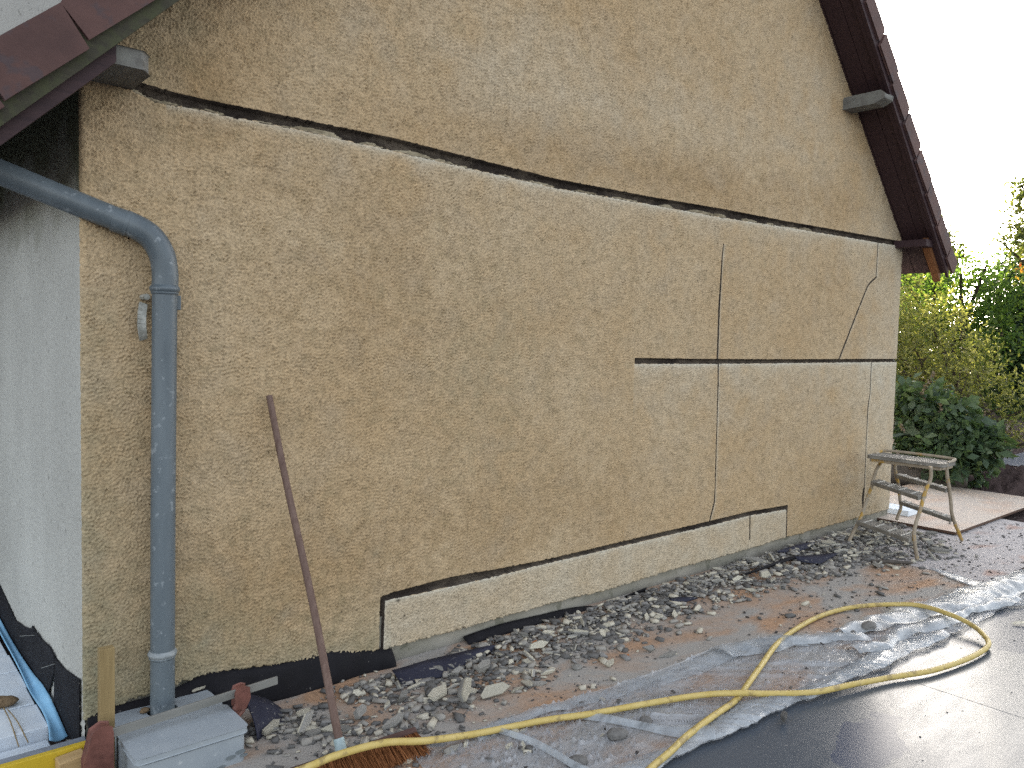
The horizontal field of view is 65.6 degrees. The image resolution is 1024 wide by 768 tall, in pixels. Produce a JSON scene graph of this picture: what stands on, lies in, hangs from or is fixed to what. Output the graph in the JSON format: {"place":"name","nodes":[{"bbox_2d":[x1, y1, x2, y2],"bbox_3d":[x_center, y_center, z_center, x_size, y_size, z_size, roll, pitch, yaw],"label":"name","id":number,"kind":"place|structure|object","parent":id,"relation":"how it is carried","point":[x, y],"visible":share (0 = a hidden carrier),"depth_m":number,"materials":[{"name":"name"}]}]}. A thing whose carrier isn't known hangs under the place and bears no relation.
{"place":"outdoors","nodes":[
{"label":"outdoors","id":0,"kind":"place"},
{"bbox_2d":[140,707,149,713],"bbox_3d":[-1.419,1.260,3.071,0.035,0.021,0.039,1,3,-11],"label":"stone","id":1,"kind":"object","parent":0,"point":[144,710],"visible":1,"depth_m":3.06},
{"bbox_2d":[0,414,1023,744],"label":"ground","id":2,"kind":"structure","parent":0,"point":[1016,516],"depth_m":8.07,"materials":[{"name":"soil"}]},
{"bbox_2d":[0,643,6,656],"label":"insulation board","id":3,"kind":"object","parent":2,"relation":"on","point":[3,652],"visible":0.43,"depth_m":3.92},
{"bbox_2d":[0,655,17,674],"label":"insulation board","id":4,"kind":"object","parent":2,"relation":"on","point":[7,665],"visible":0.49,"depth_m":3.76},
{"bbox_2d":[0,671,26,692],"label":"insulation board","id":5,"kind":"object","parent":2,"relation":"on","point":[11,681],"visible":0.49,"depth_m":3.59,"materials":[{"name":"plastic"}]},
{"bbox_2d":[0,687,33,712],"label":"insulation board","id":6,"kind":"object","parent":2,"relation":"on","point":[24,697],"visible":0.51,"depth_m":3.43,"materials":[{"name":"plastic"}]},
{"bbox_2d":[0,704,48,752],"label":"insulation board","id":7,"kind":"object","parent":2,"relation":"on","point":[32,722],"visible":0.8,"depth_m":3.19,"materials":[{"name":"plastic"}]},
{"bbox_2d":[0,695,28,746],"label":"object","id":8,"kind":"object","parent":7,"relation":"on","point":[8,701],"visible":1,"depth_m":3.32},
{"bbox_2d":[0,740,49,758],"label":"foam strip","id":9,"kind":"object","parent":2,"relation":"on","point":[23,749],"visible":0.29,"depth_m":3.12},
{"bbox_2d":[0,740,85,767],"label":"formwork board","id":10,"kind":"object","parent":2,"relation":"on","point":[46,759],"depth_m":2.83,"materials":[{"name":"wood"}]},
{"bbox_2d":[55,748,82,767],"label":"wood block","id":11,"kind":"object","parent":10,"relation":"attached to","point":[72,759],"depth_m":2.84,"materials":[{"name":"brown wood"}]},
{"bbox_2d":[0,736,85,763],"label":"grey profile","id":12,"kind":"object","parent":2,"relation":"on","point":[40,750],"visible":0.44,"depth_m":2.88,"materials":[{"name":"metal"}]},
{"bbox_2d":[97,645,114,767],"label":"wooden stake","id":13,"kind":"object","parent":2,"relation":"on","point":[106,683],"visible":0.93,"depth_m":2.88,"materials":[{"name":"brown wood"}]},
{"bbox_2d":[115,690,247,767],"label":"drain box","id":14,"kind":"object","parent":2,"relation":"on","point":[212,736],"visible":0.73,"depth_m":2.91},
{"bbox_2d":[81,676,277,767],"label":"bar clamp","id":15,"kind":"object","parent":14,"relation":"on","point":[98,750],"visible":0.89,"depth_m":2.87,"materials":[{"name":"metal"}]},
{"bbox_2d":[192,685,205,691],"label":"render fragment","id":16,"kind":"object","parent":14,"relation":"on","point":[198,688],"visible":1,"depth_m":3.25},
{"bbox_2d":[0,0,956,740],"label":"house","id":17,"kind":"structure","parent":2,"relation":"on","point":[504,310],"depth_m":3.98,"materials":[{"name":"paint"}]},
{"bbox_2d":[0,586,79,739],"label":"wall membrane","id":18,"kind":"object","parent":17,"relation":"attached to","point":[34,649],"depth_m":3.41,"materials":[{"name":"plastic"}]},
{"bbox_2d":[0,619,67,741],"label":"blue film","id":19,"kind":"object","parent":18,"relation":"attached to","point":[38,691],"visible":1,"depth_m":3.44,"materials":[{"name":"plastic"}]},
{"bbox_2d":[0,158,180,715],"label":"downpipe","id":20,"kind":"object","parent":17,"relation":"attached to","point":[150,238],"visible":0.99,"depth_m":2.99,"materials":[{"name":"metal"}]},
{"bbox_2d":[87,648,396,728],"bbox_3d":[-1.081,1.298,3.422,1.347,0.211,0.058,-1,4,-41],"label":"plinth membrane","id":21,"kind":"object","parent":17,"relation":"attached to","point":[298,677],"visible":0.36,"depth_m":3.51,"materials":[{"name":"plastic"}]},
{"bbox_2d":[463,587,646,644],"bbox_3d":[0.301,1.351,4.630,1.435,0.091,0.056,-1,4,-41],"label":"plinth membrane","id":22,"kind":"object","parent":17,"relation":"attached to","point":[492,631],"visible":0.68,"depth_m":4.39,"materials":[{"name":"plastic"}]},
{"bbox_2d":[225,603,811,767],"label":"osb panel","id":23,"kind":"object","parent":2,"relation":"on","point":[638,668],"visible":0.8,"depth_m":3.49,"materials":[{"name":"plastic"}]},
{"bbox_2d":[248,695,284,740],"bbox_3d":[-0.975,1.349,3.249,0.220,0.142,0.192,-1,4,-41],"label":"membrane offcut","id":24,"kind":"object","parent":23,"relation":"on","point":[264,712],"visible":0.77,"depth_m":3.24,"materials":[{"name":"plastic"}]},
{"bbox_2d":[296,707,309,717],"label":"render fragment","id":25,"kind":"object","parent":23,"relation":"on","point":[300,712],"visible":0.86,"depth_m":3.33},
{"bbox_2d":[305,728,321,736],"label":"render fragment","id":26,"kind":"object","parent":23,"relation":"on","point":[311,732],"visible":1,"depth_m":3.15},
{"bbox_2d":[340,725,352,732],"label":"render fragment","id":27,"kind":"object","parent":23,"relation":"on","point":[346,728],"visible":0.62,"depth_m":3.20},
{"bbox_2d":[266,395,431,767],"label":"broom","id":28,"kind":"object","parent":23,"relation":"on","point":[386,757],"visible":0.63,"depth_m":3.04,"materials":[{"name":"wood"}]},
{"bbox_2d":[352,689,361,696],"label":"render fragment","id":29,"kind":"object","parent":23,"relation":"on","point":[357,692],"visible":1,"depth_m":3.52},
{"bbox_2d":[353,704,366,719],"bbox_3d":[-0.635,1.368,3.318,0.038,0.024,0.092,43,12,9],"label":"render fragment","id":30,"kind":"object","parent":23,"relation":"on","point":[359,711],"visible":1,"depth_m":3.30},
{"bbox_2d":[384,700,390,708],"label":"render fragment","id":31,"kind":"object","parent":23,"relation":"on","point":[387,704],"visible":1,"depth_m":3.42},
{"bbox_2d":[382,712,403,729],"bbox_3d":[-0.485,1.390,3.261,0.034,0.027,0.148,3,4,29],"label":"render fragment","id":32,"kind":"object","parent":23,"relation":"on","point":[395,721],"visible":1,"depth_m":3.25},
{"bbox_2d":[408,682,420,690],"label":"render fragment","id":33,"kind":"object","parent":23,"relation":"on","point":[414,686],"visible":0.78,"depth_m":3.61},
{"bbox_2d":[447,683,459,688],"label":"render fragment","id":34,"kind":"object","parent":23,"relation":"on","point":[454,685],"visible":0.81,"depth_m":3.60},
{"bbox_2d":[480,682,509,699],"bbox_3d":[-0.076,1.372,3.557,0.150,0.021,0.053,-7,45,-23],"label":"render fragment","id":35,"kind":"object","parent":23,"relation":"on","point":[494,690],"visible":1,"depth_m":3.55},
{"bbox_2d":[511,686,522,692],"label":"render fragment","id":36,"kind":"object","parent":23,"relation":"on","point":[517,688],"visible":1,"depth_m":3.61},
{"bbox_2d":[521,679,532,686],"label":"render fragment","id":37,"kind":"object","parent":23,"relation":"on","point":[527,683],"visible":1,"depth_m":3.66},
{"bbox_2d":[532,681,546,685],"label":"render fragment","id":38,"kind":"object","parent":23,"relation":"on","point":[538,683],"visible":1,"depth_m":3.68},
{"bbox_2d":[541,668,554,674],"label":"render fragment","id":39,"kind":"object","parent":23,"relation":"on","point":[548,671],"visible":1,"depth_m":3.78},
{"bbox_2d":[572,664,581,669],"bbox_3d":[0.316,1.382,3.878,0.055,0.026,0.047,-1,4,-41],"label":"stone","id":40,"kind":"object","parent":23,"relation":"on","point":[576,666],"visible":1,"depth_m":3.87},
{"bbox_2d":[606,658,613,666],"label":"render fragment","id":41,"kind":"object","parent":23,"relation":"on","point":[610,663],"visible":1,"depth_m":3.91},
{"bbox_2d":[244,521,977,767],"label":"fine rubble","id":42,"kind":"object","parent":23,"relation":"on","point":[589,616],"visible":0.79,"depth_m":4.21,"materials":[{"name":"gravel"}]},
{"bbox_2d":[262,719,279,735],"bbox_3d":[-0.968,1.380,3.195,0.038,0.019,0.111,21,10,18],"label":"render fragment","id":43,"kind":"object","parent":42,"relation":"on","point":[268,728],"visible":1,"depth_m":3.18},
{"bbox_2d":[297,709,313,734],"bbox_3d":[-0.834,1.366,3.219,0.020,0.042,0.158,-11,11,7],"label":"render fragment","id":44,"kind":"object","parent":42,"relation":"on","point":[306,720],"visible":1,"depth_m":3.20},
{"bbox_2d":[296,726,319,731],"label":"render fragment","id":45,"kind":"object","parent":42,"relation":"on","point":[308,728],"visible":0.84,"depth_m":3.19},
{"bbox_2d":[320,724,332,731],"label":"render fragment","id":46,"kind":"object","parent":42,"relation":"on","point":[328,728],"visible":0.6,"depth_m":3.18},
{"bbox_2d":[394,680,400,689],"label":"render fragment","id":47,"kind":"object","parent":42,"relation":"on","point":[397,684],"visible":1,"depth_m":3.57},
{"bbox_2d":[397,689,408,702],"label":"render fragment","id":48,"kind":"object","parent":42,"relation":"on","point":[402,696],"visible":1,"depth_m":3.47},
{"bbox_2d":[428,684,446,701],"bbox_3d":[-0.326,1.376,3.539,0.066,0.022,0.159,3,3,20],"label":"render fragment","id":49,"kind":"object","parent":42,"relation":"on","point":[437,693],"visible":1,"depth_m":3.52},
{"bbox_2d":[392,645,495,685],"bbox_3d":[-0.287,1.352,3.844,0.616,0.043,0.140,-1,4,-41],"label":"membrane flap","id":50,"kind":"object","parent":42,"relation":"on","point":[418,670],"visible":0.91,"depth_m":3.79,"materials":[{"name":"plastic"}]},
{"bbox_2d":[451,666,462,674],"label":"render fragment","id":51,"kind":"object","parent":42,"relation":"on","point":[457,670],"visible":1,"depth_m":3.74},
{"bbox_2d":[457,677,471,702],"bbox_3d":[-0.207,1.333,3.493,0.028,0.064,0.211,-20,1,7],"label":"render fragment","id":52,"kind":"object","parent":42,"relation":"on","point":[464,690],"visible":1,"depth_m":3.45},
{"bbox_2d":[469,687,477,695],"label":"render fragment","id":53,"kind":"object","parent":42,"relation":"on","point":[473,691],"visible":0.47,"depth_m":3.56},
{"bbox_2d":[476,659,489,672],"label":"render fragment","id":54,"kind":"object","parent":42,"relation":"on","point":[483,665],"visible":1,"depth_m":3.77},
{"bbox_2d":[518,631,528,636],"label":"render fragment","id":55,"kind":"object","parent":42,"relation":"on","point":[523,634],"visible":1,"depth_m":4.22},
{"bbox_2d":[515,667,533,672],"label":"render fragment","id":56,"kind":"object","parent":42,"relation":"on","point":[520,670],"visible":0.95,"depth_m":3.81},
{"bbox_2d":[521,658,530,662],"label":"render fragment","id":57,"kind":"object","parent":42,"relation":"on","point":[526,660],"visible":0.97,"depth_m":3.91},
{"bbox_2d":[523,650,534,660],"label":"render fragment","id":58,"kind":"object","parent":42,"relation":"on","point":[527,655],"visible":1,"depth_m":3.96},
{"bbox_2d":[527,640,547,648],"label":"render fragment","id":59,"kind":"object","parent":42,"relation":"on","point":[538,644],"visible":1,"depth_m":4.07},
{"bbox_2d":[542,630,554,634],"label":"render fragment","id":60,"kind":"object","parent":42,"relation":"on","point":[545,632],"visible":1,"depth_m":4.25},
{"bbox_2d":[543,651,559,653],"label":"render fragment","id":61,"kind":"object","parent":42,"relation":"on","point":[549,652],"visible":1,"depth_m":4.03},
{"bbox_2d":[568,629,588,634],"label":"render fragment","id":62,"kind":"object","parent":42,"relation":"on","point":[579,631],"visible":1,"depth_m":4.29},
{"bbox_2d":[599,629,605,637],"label":"render fragment","id":63,"kind":"object","parent":42,"relation":"on","point":[602,632],"visible":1,"depth_m":4.30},
{"bbox_2d":[642,645,654,651],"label":"render fragment","id":64,"kind":"object","parent":42,"relation":"on","point":[650,648],"visible":1,"depth_m":4.10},
{"bbox_2d":[654,614,663,618],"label":"render fragment","id":65,"kind":"object","parent":42,"relation":"on","point":[659,616],"visible":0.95,"depth_m":4.59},
{"bbox_2d":[692,604,700,611],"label":"render fragment","id":66,"kind":"object","parent":42,"relation":"on","point":[696,608],"visible":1,"depth_m":4.71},
{"bbox_2d":[712,578,723,582],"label":"render fragment","id":67,"kind":"object","parent":42,"relation":"on","point":[718,580],"visible":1,"depth_m":5.24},
{"bbox_2d":[732,575,742,580],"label":"render fragment","id":68,"kind":"object","parent":42,"relation":"on","point":[737,577],"visible":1,"depth_m":5.32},
{"bbox_2d":[742,557,767,562],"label":"render fragment","id":69,"kind":"object","parent":42,"relation":"on","point":[754,559],"visible":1,"depth_m":5.73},
{"bbox_2d":[744,554,800,574],"bbox_3d":[1.857,1.286,5.650,0.784,0.025,0.027,-2,4,-42],"label":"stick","id":70,"kind":"object","parent":42,"relation":"on","point":[773,564],"visible":0.97,"depth_m":5.64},
{"bbox_2d":[776,542,819,553],"bbox_3d":[2.217,1.263,6.123,0.599,0.034,0.059,-1,4,-39],"label":"membrane scrap","id":71,"kind":"object","parent":42,"relation":"on","point":[802,546],"visible":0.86,"depth_m":6.12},
{"bbox_2d":[795,553,837,563],"bbox_3d":[2.273,1.283,5.833,0.407,0.039,0.098,0,3,-20],"label":"membrane scrap","id":72,"kind":"object","parent":42,"relation":"on","point":[818,558],"visible":1,"depth_m":5.82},
{"bbox_2d":[821,540,835,544],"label":"render fragment","id":73,"kind":"object","parent":42,"relation":"on","point":[826,542],"visible":0.95,"depth_m":6.26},
{"bbox_2d":[834,548,847,552],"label":"render fragment","id":74,"kind":"object","parent":42,"relation":"on","point":[842,550],"visible":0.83,"depth_m":6.09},
{"bbox_2d":[840,533,859,537],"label":"render fragment","id":75,"kind":"object","parent":42,"relation":"on","point":[855,535],"visible":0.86,"depth_m":6.58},
{"bbox_2d":[644,613,648,620],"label":"render fragment","id":76,"kind":"object","parent":23,"relation":"on","point":[646,616],"visible":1,"depth_m":4.57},
{"bbox_2d":[659,651,676,657],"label":"render fragment","id":77,"kind":"object","parent":23,"relation":"on","point":[669,654],"visible":1,"depth_m":4.05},
{"bbox_2d":[415,569,1023,767],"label":"plastic sheet","id":78,"kind":"object","parent":23,"relation":"on","point":[969,602],"visible":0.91,"depth_m":3.98,"materials":[{"name":"grey"}]},
{"bbox_2d":[443,744,459,755],"bbox_3d":[-0.231,1.411,3.064,0.029,0.018,0.083,4,4,43],"label":"render fragment","id":79,"kind":"object","parent":78,"relation":"on","point":[452,749],"visible":1,"depth_m":3.05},
{"bbox_2d":[505,742,512,749],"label":"render fragment","id":80,"kind":"object","parent":78,"relation":"on","point":[508,746],"visible":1,"depth_m":3.10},
{"bbox_2d":[566,755,587,766],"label":"mortar clod","id":81,"kind":"object","parent":78,"relation":"on","point":[582,759],"visible":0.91,"depth_m":2.98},
{"bbox_2d":[607,727,627,741],"bbox_3d":[0.424,1.413,3.208,0.098,0.049,0.072,-1,4,-41],"label":"mortar clod","id":82,"kind":"object","parent":78,"relation":"on","point":[617,734],"visible":1,"depth_m":3.18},
{"bbox_2d":[295,602,991,767],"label":"hose","id":83,"kind":"object","parent":78,"relation":"on","point":[672,749],"visible":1,"depth_m":3.50,"materials":[{"name":"rubber"}]},
{"bbox_2d":[639,715,651,727],"bbox_3d":[0.559,1.414,3.329,0.054,0.035,0.076,3,3,19],"label":"mortar clod","id":84,"kind":"object","parent":78,"relation":"on","point":[645,719],"visible":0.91,"depth_m":3.31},
{"bbox_2d":[861,621,876,631],"bbox_3d":[2.002,1.361,4.466,0.108,0.051,0.073,0,3,-18],"label":"mortar clod","id":85,"kind":"object","parent":78,"relation":"on","point":[868,625],"visible":0.99,"depth_m":4.44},
{"bbox_2d":[597,547,979,684],"bbox_3d":[1.919,1.368,5.147,2.493,0.020,1.413,-1,4,-41],"label":"osb panel","id":86,"kind":"object","parent":2,"relation":"on","point":[724,626],"visible":0.5,"depth_m":4.81,"materials":[{"name":"wood"}]},
{"bbox_2d":[672,609,677,618],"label":"render fragment","id":87,"kind":"object","parent":86,"relation":"on","point":[674,614],"visible":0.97,"depth_m":4.63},
{"bbox_2d":[669,597,697,601],"bbox_3d":[1.065,1.329,4.904,0.215,0.025,0.050,0,4,-26],"label":"membrane scrap","id":88,"kind":"object","parent":86,"relation":"on","point":[683,599],"visible":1,"depth_m":4.89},
{"bbox_2d":[744,588,757,592],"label":"render fragment","id":89,"kind":"object","parent":86,"relation":"on","point":[750,590],"visible":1,"depth_m":5.12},
{"bbox_2d":[759,569,770,577],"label":"render fragment","id":90,"kind":"object","parent":86,"relation":"on","point":[764,573],"visible":1,"depth_m":5.40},
{"bbox_2d":[872,561,880,567],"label":"render fragment","id":91,"kind":"object","parent":86,"relation":"on","point":[876,564],"visible":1,"depth_m":5.76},
{"bbox_2d":[871,560,911,564],"bbox_3d":[2.804,1.315,5.869,0.299,0.034,0.030,1,3,-2],"label":"dark rod","id":92,"kind":"object","parent":86,"relation":"on","point":[894,562],"visible":1,"depth_m":5.86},
{"bbox_2d":[930,567,980,585],"bbox_3d":[3.088,1.349,5.521,0.139,0.014,0.470,0,4,-29],"label":"plastic strip","id":93,"kind":"object","parent":86,"relation":"on","point":[963,580],"visible":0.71,"depth_m":5.51,"materials":[{"name":"grey"}]},
{"bbox_2d":[810,519,1023,581],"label":"osb panel","id":94,"kind":"object","parent":2,"relation":"on","point":[989,554],"visible":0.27,"depth_m":6.32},
{"bbox_2d":[295,517,1023,767],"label":"dark crumbs","id":95,"kind":"object","parent":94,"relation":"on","point":[535,688],"visible":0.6,"depth_m":4.75,"materials":[{"name":"stone"}]},
{"bbox_2d":[848,449,963,559],"bbox_3d":[3.248,0.939,6.522,1.258,0.733,0.619,-1,4,-41],"label":"step stool","id":96,"kind":"object","parent":94,"relation":"on","point":[880,457],"visible":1,"depth_m":6.42,"materials":[{"name":"paint"}]},
{"bbox_2d":[925,531,937,534],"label":"render fragment","id":97,"kind":"object","parent":94,"relation":"on","point":[930,533],"visible":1,"depth_m":6.83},
{"bbox_2d":[927,550,935,559],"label":"render fragment","id":98,"kind":"object","parent":94,"relation":"on","point":[931,555],"visible":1,"depth_m":6.07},
{"bbox_2d":[928,547,949,553],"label":"render fragment","id":99,"kind":"object","parent":94,"relation":"on","point":[937,549],"visible":0.97,"depth_m":6.24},
{"bbox_2d":[877,484,1023,534],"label":"strand board","id":100,"kind":"object","parent":94,"relation":"on","point":[972,508],"visible":0.58,"depth_m":7.92,"materials":[{"name":"wood"}]},
{"bbox_2d":[887,503,917,516],"bbox_3d":[3.691,1.201,7.590,0.240,0.053,0.290,-1,4,-41],"label":"foam block","id":101,"kind":"object","parent":100,"relation":"on","point":[894,509],"depth_m":7.50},
{"bbox_2d":[890,465,967,487],"bbox_3d":[4.734,1.076,9.239,0.967,0.224,0.230,2,3,16],"label":"log","id":102,"kind":"object","parent":100,"relation":"on","point":[914,472],"visible":0.25,"depth_m":9.17,"materials":[{"name":"wood"}]},
{"bbox_2d":[898,325,941,383],"bbox_3d":[10.252,-0.465,24.625,5.176,4.276,7.542,-1,4,-41],"label":"hedge tree","id":103,"kind":"object","parent":2,"relation":"on","point":[912,360],"depth_m":21.69,"materials":[{"name":"green plant"}]},
{"bbox_2d":[899,214,973,396],"bbox_3d":[10.313,-1.714,20.429,2.486,5.024,3.033,-1,4,-41],"label":"tree","id":104,"kind":"object","parent":2,"relation":"on","point":[964,255],"visible":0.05,"depth_m":19.32,"materials":[{"name":"green plant"}]},
{"bbox_2d":[892,371,1021,488],"bbox_3d":[5.018,0.598,9.273,1.183,1.486,1.650,0,4,-27],"label":"hydrangea bush","id":105,"kind":"object","parent":2,"relation":"on","point":[935,420],"visible":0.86,"depth_m":8.94,"materials":[{"name":"green plant"}]},
{"bbox_2d":[893,273,1023,450],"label":"variegated shrub","id":106,"kind":"object","parent":2,"relation":"on","point":[953,377],"visible":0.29,"depth_m":10.52,"materials":[{"name":"green plant"}]},
{"bbox_2d":[1015,260,1023,279],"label":"red leaf sprig","id":107,"kind":"object","parent":106,"relation":"attached to","point":[1021,270],"visible":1,"depth_m":11.31,"materials":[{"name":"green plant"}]},
{"bbox_2d":[896,242,1023,441],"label":"oak tree","id":108,"kind":"object","parent":2,"relation":"on","point":[988,308],"visible":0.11,"depth_m":14.19,"materials":[{"name":"green plant"}]},
{"bbox_2d":[956,238,1023,427],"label":"dark tree","id":109,"kind":"object","parent":2,"relation":"on","point":[1018,363],"visible":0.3,"depth_m":15.01,"materials":[{"name":"green plant"}]},
{"bbox_2d":[967,464,1023,496],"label":"soil heap","id":110,"kind":"object","parent":2,"relation":"on","point":[1009,480],"visible":0.41,"depth_m":9.18,"materials":[{"name":"soil"}]},
{"bbox_2d":[982,167,1023,285],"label":"acacia tree","id":111,"kind":"object","parent":2,"relation":"on","point":[1017,233],"visible":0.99,"depth_m":12.07,"materials":[{"name":"green plant"}]},
{"bbox_2d":[662,583,1023,767],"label":"wet floor","id":112,"kind":"structure","parent":0,"point":[830,730],"depth_m":3.46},
{"bbox_2d":[780,711,787,721],"bbox_3d":[1.164,1.421,3.396,0.027,0.023,0.066,3,4,26],"label":"concrete lump","id":113,"kind":"object","parent":112,"relation":"on","point":[783,716],"visible":1,"depth_m":3.38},
{"bbox_2d":[1011,621,1023,623],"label":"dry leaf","id":114,"kind":"object","parent":112,"relation":"on","point":[1018,622],"visible":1,"depth_m":4.67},
{"bbox_2d":[876,0,1023,350],"label":"sky","id":115,"kind":"structure","parent":0,"point":[960,63],"materials":[{"name":"white"}]},
{"bbox_2d":[1003,452,1023,465],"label":"path","id":116,"kind":"structure","parent":0,"point":[1017,461],"depth_m":12.00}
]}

